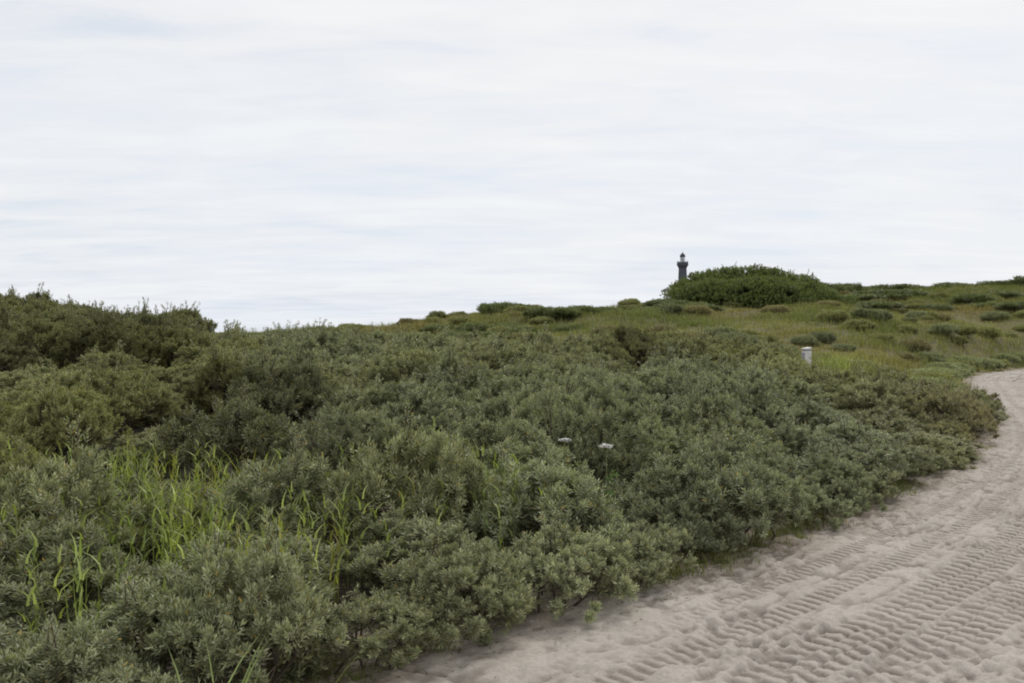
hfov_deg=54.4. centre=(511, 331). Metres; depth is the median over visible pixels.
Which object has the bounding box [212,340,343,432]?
sea buckthorn
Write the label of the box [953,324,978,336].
dune shrub
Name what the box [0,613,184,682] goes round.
sea buckthorn
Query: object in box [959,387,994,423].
sea buckthorn
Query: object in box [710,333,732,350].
sea buckthorn
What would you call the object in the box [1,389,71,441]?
sea buckthorn
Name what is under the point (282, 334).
sea buckthorn
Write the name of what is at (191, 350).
sea buckthorn
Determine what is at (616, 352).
sea buckthorn
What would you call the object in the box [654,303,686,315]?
dune shrub
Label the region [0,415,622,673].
grass
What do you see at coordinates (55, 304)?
sea buckthorn
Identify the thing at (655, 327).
dune shrub
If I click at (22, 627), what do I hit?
sea buckthorn
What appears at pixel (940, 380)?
dune shrub
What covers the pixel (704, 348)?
sea buckthorn
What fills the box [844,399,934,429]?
sea buckthorn
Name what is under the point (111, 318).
sea buckthorn
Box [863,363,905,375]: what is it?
dune shrub
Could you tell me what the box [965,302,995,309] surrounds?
dune shrub
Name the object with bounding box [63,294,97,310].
sea buckthorn
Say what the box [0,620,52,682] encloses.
sea buckthorn
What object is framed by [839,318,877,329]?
dune shrub
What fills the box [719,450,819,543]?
sea buckthorn
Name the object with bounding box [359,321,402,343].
sea buckthorn
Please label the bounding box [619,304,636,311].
dune shrub
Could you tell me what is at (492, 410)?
sea buckthorn
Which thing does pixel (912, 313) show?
dune shrub
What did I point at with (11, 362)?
sea buckthorn
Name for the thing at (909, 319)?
dune shrub
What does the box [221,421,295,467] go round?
sea buckthorn
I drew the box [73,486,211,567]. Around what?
sea buckthorn
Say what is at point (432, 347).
sea buckthorn
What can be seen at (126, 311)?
sea buckthorn
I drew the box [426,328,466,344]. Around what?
sea buckthorn
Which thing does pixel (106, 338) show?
sea buckthorn
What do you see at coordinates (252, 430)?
sea buckthorn
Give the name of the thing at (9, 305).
sea buckthorn
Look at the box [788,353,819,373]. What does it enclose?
sea buckthorn
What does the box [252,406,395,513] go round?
sea buckthorn
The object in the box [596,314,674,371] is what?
sea buckthorn
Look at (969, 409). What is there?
sea buckthorn
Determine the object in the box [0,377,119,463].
sea buckthorn
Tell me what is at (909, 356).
dune shrub
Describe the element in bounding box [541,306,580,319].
dune shrub
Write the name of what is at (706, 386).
sea buckthorn
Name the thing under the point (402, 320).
dune shrub
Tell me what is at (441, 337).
sea buckthorn
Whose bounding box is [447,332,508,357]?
sea buckthorn
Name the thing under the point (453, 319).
dune shrub
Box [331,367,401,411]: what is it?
sea buckthorn
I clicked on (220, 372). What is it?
sea buckthorn
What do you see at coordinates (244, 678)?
grass clump
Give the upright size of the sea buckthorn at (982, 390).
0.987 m
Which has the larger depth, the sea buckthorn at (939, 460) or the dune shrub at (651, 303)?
the dune shrub at (651, 303)
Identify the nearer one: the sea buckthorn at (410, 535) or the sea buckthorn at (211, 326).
the sea buckthorn at (410, 535)
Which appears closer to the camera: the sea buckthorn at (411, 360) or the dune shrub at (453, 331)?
the sea buckthorn at (411, 360)
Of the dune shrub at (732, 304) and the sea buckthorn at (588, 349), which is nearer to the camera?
the sea buckthorn at (588, 349)
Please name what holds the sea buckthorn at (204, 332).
on the ground at (980, 351)
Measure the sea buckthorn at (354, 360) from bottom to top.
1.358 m
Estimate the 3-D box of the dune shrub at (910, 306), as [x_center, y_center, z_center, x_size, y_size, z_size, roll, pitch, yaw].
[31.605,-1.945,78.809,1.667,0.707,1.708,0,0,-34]
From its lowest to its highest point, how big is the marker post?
1.202 m
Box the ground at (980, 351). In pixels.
[4,287,1023,682]
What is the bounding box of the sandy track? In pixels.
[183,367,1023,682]
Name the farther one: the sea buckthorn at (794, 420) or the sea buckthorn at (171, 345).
the sea buckthorn at (171, 345)
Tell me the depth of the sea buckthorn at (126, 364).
19.10 m
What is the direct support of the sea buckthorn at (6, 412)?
on the ground at (980, 351)
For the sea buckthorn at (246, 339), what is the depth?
23.84 m
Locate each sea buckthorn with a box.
[0,285,14,300]
[0,289,39,320]
[0,304,44,334]
[0,305,34,339]
[0,309,88,374]
[0,327,31,355]
[0,336,56,372]
[0,356,82,390]
[0,359,115,410]
[0,377,16,404]
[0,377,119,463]
[0,398,13,432]
[0,414,170,597]
[0,432,70,477]
[0,434,113,525]
[0,487,150,640]
[0,518,41,581]
[0,580,72,679]
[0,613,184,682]
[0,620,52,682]
[1,293,36,313]
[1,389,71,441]
[1,429,58,462]
[10,373,82,433]
[12,369,132,459]
[14,282,58,303]
[21,292,62,317]
[24,300,86,322]
[24,308,94,363]
[35,293,86,311]
[41,299,86,318]
[44,307,148,369]
[48,307,106,362]
[57,301,105,319]
[62,339,158,384]
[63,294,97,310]
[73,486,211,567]
[74,571,273,682]
[76,355,182,438]
[82,306,118,324]
[91,304,121,320]
[93,519,377,611]
[96,310,167,364]
[99,419,240,471]
[101,525,335,682]
[106,319,160,368]
[108,462,212,537]
[112,382,213,427]
[113,304,136,315]
[114,307,157,326]
[114,388,212,423]
[128,297,182,364]
[134,358,190,388]
[136,505,348,682]
[138,306,182,325]
[143,321,215,368]
[145,314,222,368]
[154,376,329,489]
[160,300,217,333]
[161,304,207,331]
[164,369,212,394]
[170,334,235,375]
[174,350,229,386]
[176,422,372,564]
[180,339,266,424]
[193,323,218,338]
[195,344,287,415]
[205,320,241,340]
[208,459,324,536]
[209,329,230,343]
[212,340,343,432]
[214,325,269,348]
[217,325,268,354]
[218,319,250,338]
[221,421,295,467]
[233,335,311,367]
[248,325,292,345]
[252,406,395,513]
[256,324,338,363]
[257,322,295,335]
[257,359,331,428]
[262,326,331,373]
[264,582,460,674]
[278,320,306,339]
[294,321,339,360]
[296,317,327,335]
[299,373,398,426]
[301,363,347,415]
[301,364,348,414]
[301,383,415,478]
[303,347,361,382]
[317,325,350,345]
[318,399,518,554]
[324,347,379,383]
[326,324,350,338]
[330,323,388,354]
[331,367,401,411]
[335,327,398,359]
[335,350,406,392]
[336,446,406,516]
[337,494,493,608]
[354,444,518,548]
[356,364,483,449]
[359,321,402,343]
[361,333,446,392]
[370,517,534,651]
[372,365,483,413]
[380,335,405,350]
[381,404,488,469]
[387,323,435,350]
[396,389,477,439]
[404,340,498,398]
[416,339,452,353]
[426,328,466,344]
[429,332,499,369]
[434,324,468,347]
[439,375,499,414]
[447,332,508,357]
[447,395,596,523]
[447,430,657,573]
[449,324,481,342]
[451,349,491,370]
[455,340,510,373]
[466,373,521,436]
[469,331,499,342]
[470,507,639,623]
[478,365,560,409]
[478,441,589,545]
[482,326,516,343]
[487,355,564,395]
[493,333,553,369]
[494,351,563,373]
[495,355,572,383]
[496,360,604,434]
[503,371,635,495]
[505,340,564,363]
[508,321,562,352]
[512,335,551,350]
[515,339,576,376]
[550,354,650,404]
[553,335,616,370]
[555,329,582,344]
[557,333,583,354]
[559,365,663,431]
[560,347,634,373]
[561,361,621,385]
[567,328,603,342]
[568,402,672,494]
[569,505,698,594]
[571,345,633,376]
[572,357,636,379]
[575,330,588,344]
[578,324,638,370]
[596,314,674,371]
[601,379,678,429]
[607,427,779,543]
[615,321,669,371]
[618,400,685,464]
[619,348,719,403]
[624,479,748,558]
[631,341,726,400]
[631,358,657,376]
[640,345,680,372]
[654,323,686,340]
[654,403,785,460]
[655,325,741,370]
[655,384,743,434]
[668,357,743,429]
[668,375,777,446]
[672,333,722,362]
[675,425,800,495]
[689,327,743,348]
[698,350,783,398]
[704,359,801,430]
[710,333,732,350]
[717,337,754,357]
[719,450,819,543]
[723,336,802,369]
[724,359,765,389]
[741,340,810,383]
[741,406,836,461]
[742,353,808,397]
[744,335,780,350]
[751,393,808,428]
[769,389,855,433]
[770,366,833,416]
[770,475,860,529]
[772,415,831,460]
[779,365,851,406]
[787,434,912,489]
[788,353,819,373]
[789,471,856,515]
[791,349,819,370]
[795,403,855,436]
[798,443,888,511]
[802,370,854,407]
[806,355,857,384]
[808,412,911,446]
[828,368,905,425]
[832,359,873,378]
[832,431,941,481]
[842,408,939,445]
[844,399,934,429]
[845,366,930,394]
[848,365,907,385]
[855,456,901,499]
[859,447,909,479]
[865,380,920,406]
[868,367,900,381]
[868,387,951,416]
[885,444,926,481]
[886,377,978,426]
[891,368,942,392]
[893,427,987,456]
[897,444,953,476]
[905,428,978,469]
[908,433,978,456]
[911,376,955,394]
[916,411,975,441]
[928,437,979,461]
[930,409,1000,438]
[932,388,973,432]
[941,389,991,425]
[949,389,997,429]
[957,385,988,397]
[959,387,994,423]
[962,382,1001,413]
[974,387,1006,413]
[978,400,1011,423]
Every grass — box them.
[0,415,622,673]
[241,283,1023,390]
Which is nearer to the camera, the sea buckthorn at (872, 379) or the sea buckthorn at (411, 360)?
the sea buckthorn at (411, 360)
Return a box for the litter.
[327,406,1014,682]
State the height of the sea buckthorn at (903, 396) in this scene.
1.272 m
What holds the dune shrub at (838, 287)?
on the ground at (980, 351)
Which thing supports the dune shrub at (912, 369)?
on the ground at (980, 351)
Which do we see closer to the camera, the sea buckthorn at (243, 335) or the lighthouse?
the sea buckthorn at (243, 335)
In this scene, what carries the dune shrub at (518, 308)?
on the ground at (980, 351)
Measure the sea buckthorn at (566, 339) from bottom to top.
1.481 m
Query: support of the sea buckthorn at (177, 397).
on the ground at (980, 351)
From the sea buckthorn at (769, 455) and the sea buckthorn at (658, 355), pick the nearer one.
the sea buckthorn at (769, 455)
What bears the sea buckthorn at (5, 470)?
on the ground at (980, 351)
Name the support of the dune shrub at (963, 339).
on the ground at (980, 351)
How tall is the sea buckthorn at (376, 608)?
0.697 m
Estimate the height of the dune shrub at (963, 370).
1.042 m
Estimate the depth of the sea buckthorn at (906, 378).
25.08 m
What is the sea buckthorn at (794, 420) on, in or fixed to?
on the ground at (980, 351)
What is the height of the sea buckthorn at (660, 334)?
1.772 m
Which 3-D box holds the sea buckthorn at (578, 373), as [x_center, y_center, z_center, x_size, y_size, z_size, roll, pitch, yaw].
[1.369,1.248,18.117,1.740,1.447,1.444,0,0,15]
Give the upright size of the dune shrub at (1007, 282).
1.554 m
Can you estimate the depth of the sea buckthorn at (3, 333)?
21.76 m
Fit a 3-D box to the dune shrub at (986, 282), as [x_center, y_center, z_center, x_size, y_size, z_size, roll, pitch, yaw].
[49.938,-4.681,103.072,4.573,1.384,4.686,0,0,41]
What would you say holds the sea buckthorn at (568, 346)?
on the ground at (980, 351)
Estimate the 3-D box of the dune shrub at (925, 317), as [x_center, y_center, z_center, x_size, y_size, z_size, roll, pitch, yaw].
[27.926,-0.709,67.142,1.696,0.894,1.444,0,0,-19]
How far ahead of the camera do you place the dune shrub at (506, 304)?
77.40 m
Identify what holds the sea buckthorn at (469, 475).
on the ground at (980, 351)
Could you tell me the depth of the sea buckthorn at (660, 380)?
17.55 m
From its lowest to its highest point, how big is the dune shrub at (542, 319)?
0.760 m
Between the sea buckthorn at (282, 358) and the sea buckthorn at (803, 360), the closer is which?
the sea buckthorn at (282, 358)
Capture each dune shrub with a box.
[344,323,365,331]
[396,317,417,325]
[419,323,455,331]
[424,316,443,323]
[425,310,447,317]
[436,330,467,335]
[445,331,480,337]
[446,316,472,324]
[448,311,466,315]
[453,322,488,331]
[475,302,505,315]
[477,331,508,336]
[486,325,510,332]
[490,301,522,313]
[503,305,526,312]
[504,325,541,332]
[511,303,531,307]
[512,331,521,338]
[521,306,557,318]
[530,316,555,323]
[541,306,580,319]
[551,324,587,332]
[569,305,601,314]
[591,324,615,333]
[596,306,614,312]
[618,298,641,305]
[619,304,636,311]
[634,306,659,308]
[643,298,678,305]
[645,324,675,331]
[653,299,692,306]
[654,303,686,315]
[678,331,711,338]
[682,302,724,310]
[684,304,714,315]
[703,325,740,336]
[716,331,759,345]
[721,302,743,307]
[738,329,762,334]
[757,334,782,344]
[759,304,791,313]
[776,297,819,305]
[788,335,821,346]
[800,352,833,360]
[808,331,837,343]
[811,300,840,308]
[815,309,851,322]
[822,283,847,292]
[827,342,857,351]
[836,282,867,291]
[837,284,857,293]
[837,359,878,368]
[838,290,851,294]
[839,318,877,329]
[842,293,886,300]
[849,288,924,299]
[849,307,879,318]
[854,285,878,290]
[854,300,907,309]
[860,309,894,320]
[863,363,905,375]
[866,333,899,343]
[870,283,902,289]
[878,289,931,295]
[890,283,925,289]
[895,324,918,332]
[897,308,911,312]
[897,337,933,352]
[898,300,916,303]
[900,353,921,361]
[901,317,917,322]
[903,303,920,308]
[903,310,928,317]
[903,367,928,374]
[909,298,924,303]
[909,375,963,390]
[910,367,965,380]
[912,303,954,310]
[916,315,937,320]
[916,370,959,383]
[918,351,949,363]
[922,311,941,318]
[922,320,937,324]
[924,361,974,377]
[926,292,949,299]
[927,282,971,288]
[927,323,960,336]
[936,312,951,320]
[945,292,997,304]
[949,354,982,366]
[950,335,968,344]
[950,362,974,374]
[951,358,980,372]
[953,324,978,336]
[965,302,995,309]
[976,280,1007,287]
[976,325,1003,338]
[978,356,1005,369]
[979,289,1023,297]
[980,310,1011,320]
[986,293,1004,297]
[991,280,1023,285]
[991,353,1021,362]
[992,300,1023,311]
[996,359,1010,367]
[1002,332,1017,337]
[1003,275,1023,284]
[1011,351,1023,362]
[1013,324,1023,330]
[1014,309,1023,316]
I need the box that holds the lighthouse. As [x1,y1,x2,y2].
[677,252,687,280]
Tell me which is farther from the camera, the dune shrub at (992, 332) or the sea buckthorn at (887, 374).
the dune shrub at (992, 332)
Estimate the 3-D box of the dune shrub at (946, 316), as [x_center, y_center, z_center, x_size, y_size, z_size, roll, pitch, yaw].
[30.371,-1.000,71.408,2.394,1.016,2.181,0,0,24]
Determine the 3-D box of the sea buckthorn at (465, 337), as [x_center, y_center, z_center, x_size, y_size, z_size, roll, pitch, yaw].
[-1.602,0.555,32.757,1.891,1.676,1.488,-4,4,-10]
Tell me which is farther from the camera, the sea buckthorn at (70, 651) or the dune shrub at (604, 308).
the dune shrub at (604, 308)
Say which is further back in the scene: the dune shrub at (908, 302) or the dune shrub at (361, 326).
the dune shrub at (908, 302)
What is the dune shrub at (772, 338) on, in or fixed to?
on the ground at (980, 351)
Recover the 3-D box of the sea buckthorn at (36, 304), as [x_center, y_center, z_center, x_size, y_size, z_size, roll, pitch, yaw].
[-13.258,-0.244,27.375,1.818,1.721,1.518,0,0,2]
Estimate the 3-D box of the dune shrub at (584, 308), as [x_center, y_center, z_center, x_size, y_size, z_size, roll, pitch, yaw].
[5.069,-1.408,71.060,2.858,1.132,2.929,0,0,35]
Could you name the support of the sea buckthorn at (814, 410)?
on the ground at (980, 351)
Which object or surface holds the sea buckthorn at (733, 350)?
on the ground at (980, 351)
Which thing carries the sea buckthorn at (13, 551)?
on the ground at (980, 351)
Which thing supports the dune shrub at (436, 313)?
on the ground at (980, 351)
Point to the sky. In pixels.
(258, 164)
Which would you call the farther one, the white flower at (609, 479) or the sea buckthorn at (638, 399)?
the sea buckthorn at (638, 399)
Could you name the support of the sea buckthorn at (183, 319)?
on the ground at (980, 351)
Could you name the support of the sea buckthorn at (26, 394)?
on the ground at (980, 351)
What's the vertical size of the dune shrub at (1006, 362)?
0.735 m
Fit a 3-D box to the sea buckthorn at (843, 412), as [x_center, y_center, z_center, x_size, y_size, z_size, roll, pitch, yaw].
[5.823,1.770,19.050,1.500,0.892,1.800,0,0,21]
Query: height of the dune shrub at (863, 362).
0.584 m
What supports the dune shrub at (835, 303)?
on the ground at (980, 351)
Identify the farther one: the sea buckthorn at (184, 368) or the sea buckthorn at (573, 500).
the sea buckthorn at (184, 368)
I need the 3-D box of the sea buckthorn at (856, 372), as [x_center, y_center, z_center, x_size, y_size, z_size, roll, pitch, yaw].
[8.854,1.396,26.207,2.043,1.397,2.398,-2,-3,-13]
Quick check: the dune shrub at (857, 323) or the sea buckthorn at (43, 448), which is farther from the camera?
the dune shrub at (857, 323)
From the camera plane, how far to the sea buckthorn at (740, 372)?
18.94 m
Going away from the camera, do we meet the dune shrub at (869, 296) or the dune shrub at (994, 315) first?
the dune shrub at (994, 315)
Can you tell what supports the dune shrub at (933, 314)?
on the ground at (980, 351)
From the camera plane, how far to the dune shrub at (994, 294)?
88.37 m
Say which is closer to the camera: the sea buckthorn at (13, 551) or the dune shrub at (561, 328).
the sea buckthorn at (13, 551)
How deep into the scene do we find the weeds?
9.48 m
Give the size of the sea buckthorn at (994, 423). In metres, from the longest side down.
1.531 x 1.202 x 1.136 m
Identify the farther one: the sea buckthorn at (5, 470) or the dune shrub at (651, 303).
the dune shrub at (651, 303)
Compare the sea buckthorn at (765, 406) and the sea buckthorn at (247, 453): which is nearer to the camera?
the sea buckthorn at (247, 453)
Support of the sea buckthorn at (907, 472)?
on the ground at (980, 351)
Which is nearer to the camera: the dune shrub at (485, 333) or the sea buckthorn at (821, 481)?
the sea buckthorn at (821, 481)
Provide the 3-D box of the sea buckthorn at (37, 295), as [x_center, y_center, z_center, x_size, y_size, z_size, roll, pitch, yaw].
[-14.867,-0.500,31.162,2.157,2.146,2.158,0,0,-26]
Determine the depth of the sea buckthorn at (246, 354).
17.77 m
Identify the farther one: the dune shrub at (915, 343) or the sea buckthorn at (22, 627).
the dune shrub at (915, 343)
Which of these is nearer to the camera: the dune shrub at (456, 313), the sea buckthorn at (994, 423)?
the sea buckthorn at (994, 423)
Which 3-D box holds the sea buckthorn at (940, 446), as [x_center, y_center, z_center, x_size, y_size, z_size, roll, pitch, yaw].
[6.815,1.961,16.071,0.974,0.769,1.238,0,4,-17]
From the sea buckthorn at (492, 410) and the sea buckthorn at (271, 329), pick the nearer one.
the sea buckthorn at (492, 410)
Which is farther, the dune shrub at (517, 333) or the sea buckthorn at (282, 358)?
the dune shrub at (517, 333)
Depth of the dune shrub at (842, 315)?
60.23 m
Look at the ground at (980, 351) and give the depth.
47.46 m
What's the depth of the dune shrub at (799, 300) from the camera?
79.15 m
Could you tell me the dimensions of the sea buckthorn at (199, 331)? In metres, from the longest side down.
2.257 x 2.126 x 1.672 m
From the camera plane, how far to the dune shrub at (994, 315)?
72.91 m
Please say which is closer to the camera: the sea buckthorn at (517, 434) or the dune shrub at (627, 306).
the sea buckthorn at (517, 434)
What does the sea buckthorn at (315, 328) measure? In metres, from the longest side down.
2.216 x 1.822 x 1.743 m
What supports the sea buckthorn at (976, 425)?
on the ground at (980, 351)
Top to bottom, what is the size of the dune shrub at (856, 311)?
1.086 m
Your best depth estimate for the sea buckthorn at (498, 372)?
19.20 m
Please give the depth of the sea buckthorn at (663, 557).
8.37 m
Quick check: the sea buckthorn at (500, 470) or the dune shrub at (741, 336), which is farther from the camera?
the dune shrub at (741, 336)
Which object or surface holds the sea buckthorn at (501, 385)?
on the ground at (980, 351)
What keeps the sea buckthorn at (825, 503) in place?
on the ground at (980, 351)
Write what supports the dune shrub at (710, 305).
on the ground at (980, 351)
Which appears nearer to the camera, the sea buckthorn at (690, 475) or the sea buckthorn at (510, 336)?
the sea buckthorn at (690, 475)
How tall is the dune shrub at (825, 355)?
0.752 m
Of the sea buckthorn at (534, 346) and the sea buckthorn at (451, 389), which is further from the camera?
the sea buckthorn at (534, 346)
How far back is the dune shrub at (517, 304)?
77.46 m
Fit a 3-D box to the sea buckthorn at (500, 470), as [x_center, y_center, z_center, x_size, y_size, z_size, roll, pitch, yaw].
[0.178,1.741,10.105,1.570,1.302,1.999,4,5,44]
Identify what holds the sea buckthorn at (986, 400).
on the ground at (980, 351)
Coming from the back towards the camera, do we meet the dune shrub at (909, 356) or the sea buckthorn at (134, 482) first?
the dune shrub at (909, 356)
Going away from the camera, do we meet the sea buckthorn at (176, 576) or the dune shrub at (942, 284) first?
the sea buckthorn at (176, 576)
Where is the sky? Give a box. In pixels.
[0,0,1023,331]
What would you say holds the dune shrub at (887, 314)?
on the ground at (980, 351)
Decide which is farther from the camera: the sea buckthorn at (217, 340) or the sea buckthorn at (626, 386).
the sea buckthorn at (217, 340)
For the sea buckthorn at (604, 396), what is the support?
on the ground at (980, 351)
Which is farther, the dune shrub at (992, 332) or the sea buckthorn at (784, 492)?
the dune shrub at (992, 332)
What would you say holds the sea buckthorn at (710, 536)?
on the ground at (980, 351)
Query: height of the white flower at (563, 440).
1.195 m
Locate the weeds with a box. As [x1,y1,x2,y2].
[202,369,1018,682]
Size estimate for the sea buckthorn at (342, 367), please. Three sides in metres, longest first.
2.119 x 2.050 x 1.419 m
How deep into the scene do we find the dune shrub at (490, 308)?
76.23 m
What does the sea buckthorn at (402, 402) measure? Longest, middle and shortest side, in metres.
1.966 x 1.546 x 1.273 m
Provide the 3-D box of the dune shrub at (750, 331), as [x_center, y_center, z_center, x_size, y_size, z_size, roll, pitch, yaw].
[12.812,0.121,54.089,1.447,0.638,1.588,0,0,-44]
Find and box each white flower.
[557,438,570,543]
[597,443,619,560]
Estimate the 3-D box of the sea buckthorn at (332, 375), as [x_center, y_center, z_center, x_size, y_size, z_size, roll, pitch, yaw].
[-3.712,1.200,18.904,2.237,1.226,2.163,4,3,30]
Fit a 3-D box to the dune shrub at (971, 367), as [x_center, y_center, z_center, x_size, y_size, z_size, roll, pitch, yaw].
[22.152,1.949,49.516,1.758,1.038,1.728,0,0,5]
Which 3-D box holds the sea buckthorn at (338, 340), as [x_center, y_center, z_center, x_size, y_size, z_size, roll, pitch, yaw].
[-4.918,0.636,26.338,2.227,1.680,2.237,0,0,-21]
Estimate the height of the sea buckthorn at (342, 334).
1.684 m
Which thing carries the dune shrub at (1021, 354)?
on the ground at (980, 351)
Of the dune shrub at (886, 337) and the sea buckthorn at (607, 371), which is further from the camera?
the dune shrub at (886, 337)
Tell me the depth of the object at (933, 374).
38.03 m
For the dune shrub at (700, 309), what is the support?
on the ground at (980, 351)
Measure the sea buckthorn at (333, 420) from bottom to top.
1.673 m
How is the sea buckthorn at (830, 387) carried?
on the ground at (980, 351)
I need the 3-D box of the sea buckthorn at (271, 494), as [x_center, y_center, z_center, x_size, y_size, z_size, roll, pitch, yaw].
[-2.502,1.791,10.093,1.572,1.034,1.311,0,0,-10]
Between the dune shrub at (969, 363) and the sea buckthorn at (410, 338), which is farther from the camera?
the dune shrub at (969, 363)
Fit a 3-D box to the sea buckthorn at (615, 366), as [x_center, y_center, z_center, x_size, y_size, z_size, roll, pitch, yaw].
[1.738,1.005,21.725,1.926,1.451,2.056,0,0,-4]
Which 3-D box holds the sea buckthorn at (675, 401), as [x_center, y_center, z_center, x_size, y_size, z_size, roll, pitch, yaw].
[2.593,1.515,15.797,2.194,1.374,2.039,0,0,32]
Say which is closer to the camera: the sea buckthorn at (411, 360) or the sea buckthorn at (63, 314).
the sea buckthorn at (411, 360)
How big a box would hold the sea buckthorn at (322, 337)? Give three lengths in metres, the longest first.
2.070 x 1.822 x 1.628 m
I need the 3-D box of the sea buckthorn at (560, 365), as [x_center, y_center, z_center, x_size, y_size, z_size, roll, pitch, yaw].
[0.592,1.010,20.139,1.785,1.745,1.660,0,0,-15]
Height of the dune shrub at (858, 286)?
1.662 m
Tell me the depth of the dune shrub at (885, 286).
100.15 m
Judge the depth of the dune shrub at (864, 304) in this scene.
74.90 m
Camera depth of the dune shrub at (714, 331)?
51.84 m
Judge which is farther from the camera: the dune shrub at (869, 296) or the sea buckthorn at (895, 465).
the dune shrub at (869, 296)
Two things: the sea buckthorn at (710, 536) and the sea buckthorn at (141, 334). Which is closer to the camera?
the sea buckthorn at (710, 536)
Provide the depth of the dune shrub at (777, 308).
68.01 m
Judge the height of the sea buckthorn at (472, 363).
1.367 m
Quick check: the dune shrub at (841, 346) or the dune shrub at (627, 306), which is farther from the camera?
the dune shrub at (627, 306)
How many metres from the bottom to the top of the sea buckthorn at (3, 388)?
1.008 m
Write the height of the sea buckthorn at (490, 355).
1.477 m
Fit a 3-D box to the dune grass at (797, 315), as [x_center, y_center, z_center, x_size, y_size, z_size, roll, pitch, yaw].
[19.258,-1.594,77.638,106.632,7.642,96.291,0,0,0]
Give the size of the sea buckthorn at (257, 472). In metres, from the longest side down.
1.868 x 1.807 x 1.612 m
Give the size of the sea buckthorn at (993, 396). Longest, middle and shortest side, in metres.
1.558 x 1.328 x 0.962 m
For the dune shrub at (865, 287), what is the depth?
98.05 m
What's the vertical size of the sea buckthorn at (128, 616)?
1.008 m
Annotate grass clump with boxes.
[105,426,167,498]
[126,631,368,682]
[182,446,349,533]
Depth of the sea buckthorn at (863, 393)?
19.88 m
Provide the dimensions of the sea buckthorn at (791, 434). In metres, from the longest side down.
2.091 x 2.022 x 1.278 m
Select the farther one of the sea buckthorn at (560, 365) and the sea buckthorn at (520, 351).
the sea buckthorn at (520, 351)
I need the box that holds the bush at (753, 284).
[659,262,860,306]
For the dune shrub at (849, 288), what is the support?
on the ground at (980, 351)
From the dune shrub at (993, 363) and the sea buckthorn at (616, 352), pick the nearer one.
the sea buckthorn at (616, 352)
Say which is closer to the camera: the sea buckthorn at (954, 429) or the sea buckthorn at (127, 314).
the sea buckthorn at (954, 429)
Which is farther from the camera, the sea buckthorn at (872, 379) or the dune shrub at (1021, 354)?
the dune shrub at (1021, 354)
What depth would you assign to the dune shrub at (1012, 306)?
75.00 m
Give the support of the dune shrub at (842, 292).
on the ground at (980, 351)
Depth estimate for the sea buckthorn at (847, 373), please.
23.85 m
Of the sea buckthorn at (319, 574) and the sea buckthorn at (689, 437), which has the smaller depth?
the sea buckthorn at (319, 574)
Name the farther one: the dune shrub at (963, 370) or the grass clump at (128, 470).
the dune shrub at (963, 370)
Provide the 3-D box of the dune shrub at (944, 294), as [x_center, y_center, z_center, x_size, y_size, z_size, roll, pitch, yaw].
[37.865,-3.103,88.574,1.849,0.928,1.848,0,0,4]
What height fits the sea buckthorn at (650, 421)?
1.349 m
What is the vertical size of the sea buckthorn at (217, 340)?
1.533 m
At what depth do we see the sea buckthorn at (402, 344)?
27.30 m
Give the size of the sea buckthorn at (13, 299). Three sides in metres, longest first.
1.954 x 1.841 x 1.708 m
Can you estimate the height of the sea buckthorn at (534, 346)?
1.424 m
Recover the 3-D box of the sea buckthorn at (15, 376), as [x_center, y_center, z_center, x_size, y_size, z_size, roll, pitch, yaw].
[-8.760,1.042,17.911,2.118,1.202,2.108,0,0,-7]
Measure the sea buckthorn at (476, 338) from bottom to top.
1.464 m
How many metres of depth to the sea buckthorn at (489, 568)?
6.95 m
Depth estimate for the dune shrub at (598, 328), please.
56.41 m
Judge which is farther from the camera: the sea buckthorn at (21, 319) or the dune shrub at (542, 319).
the dune shrub at (542, 319)
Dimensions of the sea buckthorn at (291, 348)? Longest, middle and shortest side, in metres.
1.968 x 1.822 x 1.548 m
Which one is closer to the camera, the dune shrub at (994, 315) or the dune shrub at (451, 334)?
the dune shrub at (451, 334)
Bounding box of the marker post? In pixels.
[801,347,811,363]
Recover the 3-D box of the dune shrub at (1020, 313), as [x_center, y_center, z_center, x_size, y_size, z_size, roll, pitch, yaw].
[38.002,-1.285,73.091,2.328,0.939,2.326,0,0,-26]
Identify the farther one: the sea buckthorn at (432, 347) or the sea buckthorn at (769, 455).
the sea buckthorn at (432, 347)
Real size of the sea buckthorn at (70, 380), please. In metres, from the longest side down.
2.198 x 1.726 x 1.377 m
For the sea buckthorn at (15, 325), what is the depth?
22.55 m
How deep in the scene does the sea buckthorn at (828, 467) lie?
12.05 m
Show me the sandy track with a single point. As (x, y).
(929, 589)
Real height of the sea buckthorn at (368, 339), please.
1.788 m
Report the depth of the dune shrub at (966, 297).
83.19 m
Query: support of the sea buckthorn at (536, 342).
on the ground at (980, 351)
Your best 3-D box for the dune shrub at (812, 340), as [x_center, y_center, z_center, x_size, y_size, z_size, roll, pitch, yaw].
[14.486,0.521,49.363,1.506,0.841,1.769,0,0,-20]
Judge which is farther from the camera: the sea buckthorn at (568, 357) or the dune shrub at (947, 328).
the dune shrub at (947, 328)
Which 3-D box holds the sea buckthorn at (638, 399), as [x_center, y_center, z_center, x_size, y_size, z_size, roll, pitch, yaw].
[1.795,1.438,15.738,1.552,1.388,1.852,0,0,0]
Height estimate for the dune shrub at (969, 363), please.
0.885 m
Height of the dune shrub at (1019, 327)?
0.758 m
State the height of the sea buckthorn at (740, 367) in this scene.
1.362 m
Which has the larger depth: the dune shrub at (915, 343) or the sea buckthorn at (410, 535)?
the dune shrub at (915, 343)
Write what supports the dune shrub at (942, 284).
on the ground at (980, 351)
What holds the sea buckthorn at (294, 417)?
on the ground at (980, 351)
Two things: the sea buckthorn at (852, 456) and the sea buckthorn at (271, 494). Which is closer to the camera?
the sea buckthorn at (271, 494)
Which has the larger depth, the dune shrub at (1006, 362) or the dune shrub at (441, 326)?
the dune shrub at (441, 326)

